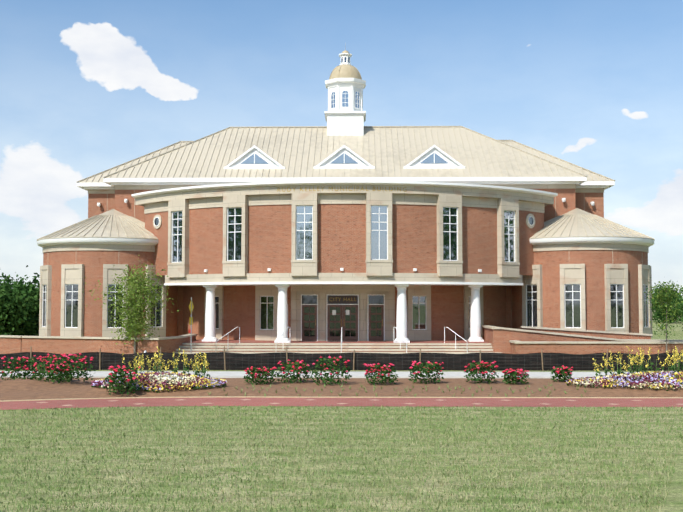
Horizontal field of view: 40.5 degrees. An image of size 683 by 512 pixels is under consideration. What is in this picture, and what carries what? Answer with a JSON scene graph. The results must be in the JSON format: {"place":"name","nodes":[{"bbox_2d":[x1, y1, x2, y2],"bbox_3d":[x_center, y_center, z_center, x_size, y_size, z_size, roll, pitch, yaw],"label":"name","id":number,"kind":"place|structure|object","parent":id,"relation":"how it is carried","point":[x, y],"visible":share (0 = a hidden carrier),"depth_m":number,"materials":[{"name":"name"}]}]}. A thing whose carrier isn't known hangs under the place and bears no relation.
{"place":"outdoors","nodes":[
{"label":"outdoors","id":0,"kind":"place"},
{"bbox_2d":[0,310,682,511],"bbox_3d":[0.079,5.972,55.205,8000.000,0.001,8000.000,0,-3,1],"label":"lawn","id":1,"kind":"structure","parent":0,"point":[674,502],"depth_m":18.63,"materials":[{"name":"green plant"}]},
{"bbox_2d":[0,276,23,287],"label":"tree","id":2,"kind":"object","parent":1,"relation":"on","point":[13,284],"visible":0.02,"depth_m":125.55,"materials":[{"name":"green plant"}]},
{"bbox_2d":[0,272,24,298],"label":"tree","id":3,"kind":"object","parent":1,"relation":"on","point":[3,276],"visible":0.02,"depth_m":77.61,"materials":[{"name":"green plant"}]},
{"bbox_2d":[0,272,34,335],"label":"tree","id":4,"kind":"object","parent":1,"relation":"on","point":[8,308],"visible":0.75,"depth_m":69.84,"materials":[{"name":"green plant"}]},
{"bbox_2d":[0,275,38,335],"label":"tree","id":5,"kind":"object","parent":1,"relation":"on","point":[32,309],"visible":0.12,"depth_m":73.74,"materials":[{"name":"green plant"}]},
{"bbox_2d":[2,282,39,334],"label":"tree","id":6,"kind":"object","parent":1,"relation":"on","point":[26,297],"visible":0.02,"depth_m":76.62,"materials":[{"name":"green plant"}]},
{"bbox_2d":[3,265,39,288],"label":"tree","id":7,"kind":"object","parent":1,"relation":"on","point":[34,281],"depth_m":82.01,"materials":[{"name":"green plant"}]},
{"bbox_2d":[5,274,39,335],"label":"tree","id":8,"kind":"object","parent":1,"relation":"on","point":[32,292],"visible":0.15,"depth_m":76.17,"materials":[{"name":"green plant"}]},
{"bbox_2d":[8,283,39,335],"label":"tree","id":9,"kind":"object","parent":1,"relation":"on","point":[36,290],"visible":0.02,"depth_m":76.75,"materials":[{"name":"green plant"}]},
{"bbox_2d":[79,255,178,353],"bbox_3d":[-11.261,2.796,49.789,4.422,5.788,5.018,-2,-3,29],"label":"young tree","id":10,"kind":"object","parent":1,"relation":"on","point":[134,312],"visible":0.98,"depth_m":49.76,"materials":[{"name":"green plant"}]},
{"bbox_2d":[189,297,193,353],"bbox_3d":[-7.994,3.930,49.125,0.051,3.450,0.839,0,-3,6],"label":"yellow sign","id":11,"kind":"object","parent":1,"relation":"on","point":[191,306],"visible":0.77,"depth_m":49.13,"materials":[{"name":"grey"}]},
{"bbox_2d":[0,371,652,377],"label":"concrete sidewalk","id":12,"kind":"structure","parent":1,"relation":"on","point":[213,374],"depth_m":39.59,"materials":[{"name":"white concrete"}]},
{"bbox_2d":[0,177,682,354],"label":"city hall building","id":13,"kind":"structure","parent":1,"relation":"on","point":[366,264],"depth_m":55.12,"materials":[{"name":"brick"}]},
{"bbox_2d":[216,327,467,352],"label":"handrails","id":14,"kind":"object","parent":13,"relation":"on","point":[341,337],"visible":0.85,"depth_m":51.29,"materials":[{"name":"white metal"}]},
{"bbox_2d":[37,126,654,240],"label":"roof","id":15,"kind":"structure","parent":13,"relation":"on","point":[317,151],"depth_m":61.60,"materials":[{"name":"metal"}]},
{"bbox_2d":[324,43,365,135],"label":"cupola","id":16,"kind":"object","parent":15,"relation":"on","point":[345,86],"visible":1,"depth_m":66.00,"materials":[{"name":"white paint"}]},
{"bbox_2d":[0,377,682,400],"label":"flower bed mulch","id":17,"kind":"object","parent":1,"relation":"on","point":[22,389],"visible":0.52,"depth_m":32.03,"materials":[{"name":"brown soil"}]},
{"bbox_2d":[0,353,572,394],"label":"rose bushes","id":18,"kind":"object","parent":17,"relation":"on","point":[63,371],"visible":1,"depth_m":34.92,"materials":[{"name":"red plant"}]},
{"bbox_2d":[91,370,682,392],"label":"pansy beds","id":19,"kind":"object","parent":17,"relation":"on","point":[150,378],"visible":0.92,"depth_m":32.12,"materials":[{"name":"multicoloured plant"}]},
{"bbox_2d":[207,383,586,396],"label":"fallen petals","id":20,"kind":"object","parent":17,"relation":"on","point":[497,391],"visible":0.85,"depth_m":32.06,"materials":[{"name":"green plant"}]},
{"bbox_2d":[122,346,682,380],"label":"yellow flowers","id":21,"kind":"object","parent":17,"relation":"on","point":[618,371],"visible":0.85,"depth_m":33.73,"materials":[{"name":"green"}]},
{"bbox_2d":[0,346,682,370],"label":"silt fence","id":22,"kind":"object","parent":1,"relation":"on","point":[541,361],"visible":0.73,"depth_m":43.30,"materials":[{"name":"fabric"}]},
{"bbox_2d":[644,277,682,352],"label":"young tree","id":23,"kind":"object","parent":1,"relation":"on","point":[666,296],"visible":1,"depth_m":48.41,"materials":[{"name":"green plant"}]},
{"bbox_2d":[652,280,679,321],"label":"tree","id":24,"kind":"object","parent":1,"relation":"on","point":[655,299],"visible":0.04,"depth_m":156.07,"materials":[{"name":"green plant"}]},
{"bbox_2d":[652,285,682,322],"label":"tree","id":25,"kind":"object","parent":1,"relation":"on","point":[659,312],"visible":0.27,"depth_m":147.16,"materials":[{"name":"green plant"}]},
{"bbox_2d":[673,294,682,330],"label":"tree","id":26,"kind":"object","parent":1,"relation":"on","point":[680,307],"visible":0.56,"depth_m":95.15,"materials":[{"name":"green plant"}]},
{"bbox_2d":[0,396,682,409],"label":"brick walkway","id":27,"kind":"structure","parent":0,"point":[368,401],"depth_m":29.43,"materials":[{"name":"brown brick"}]},
{"bbox_2d":[0,0,682,295],"label":"sky","id":28,"kind":"structure","parent":0,"point":[88,88],"materials":[{"name":"blue"}]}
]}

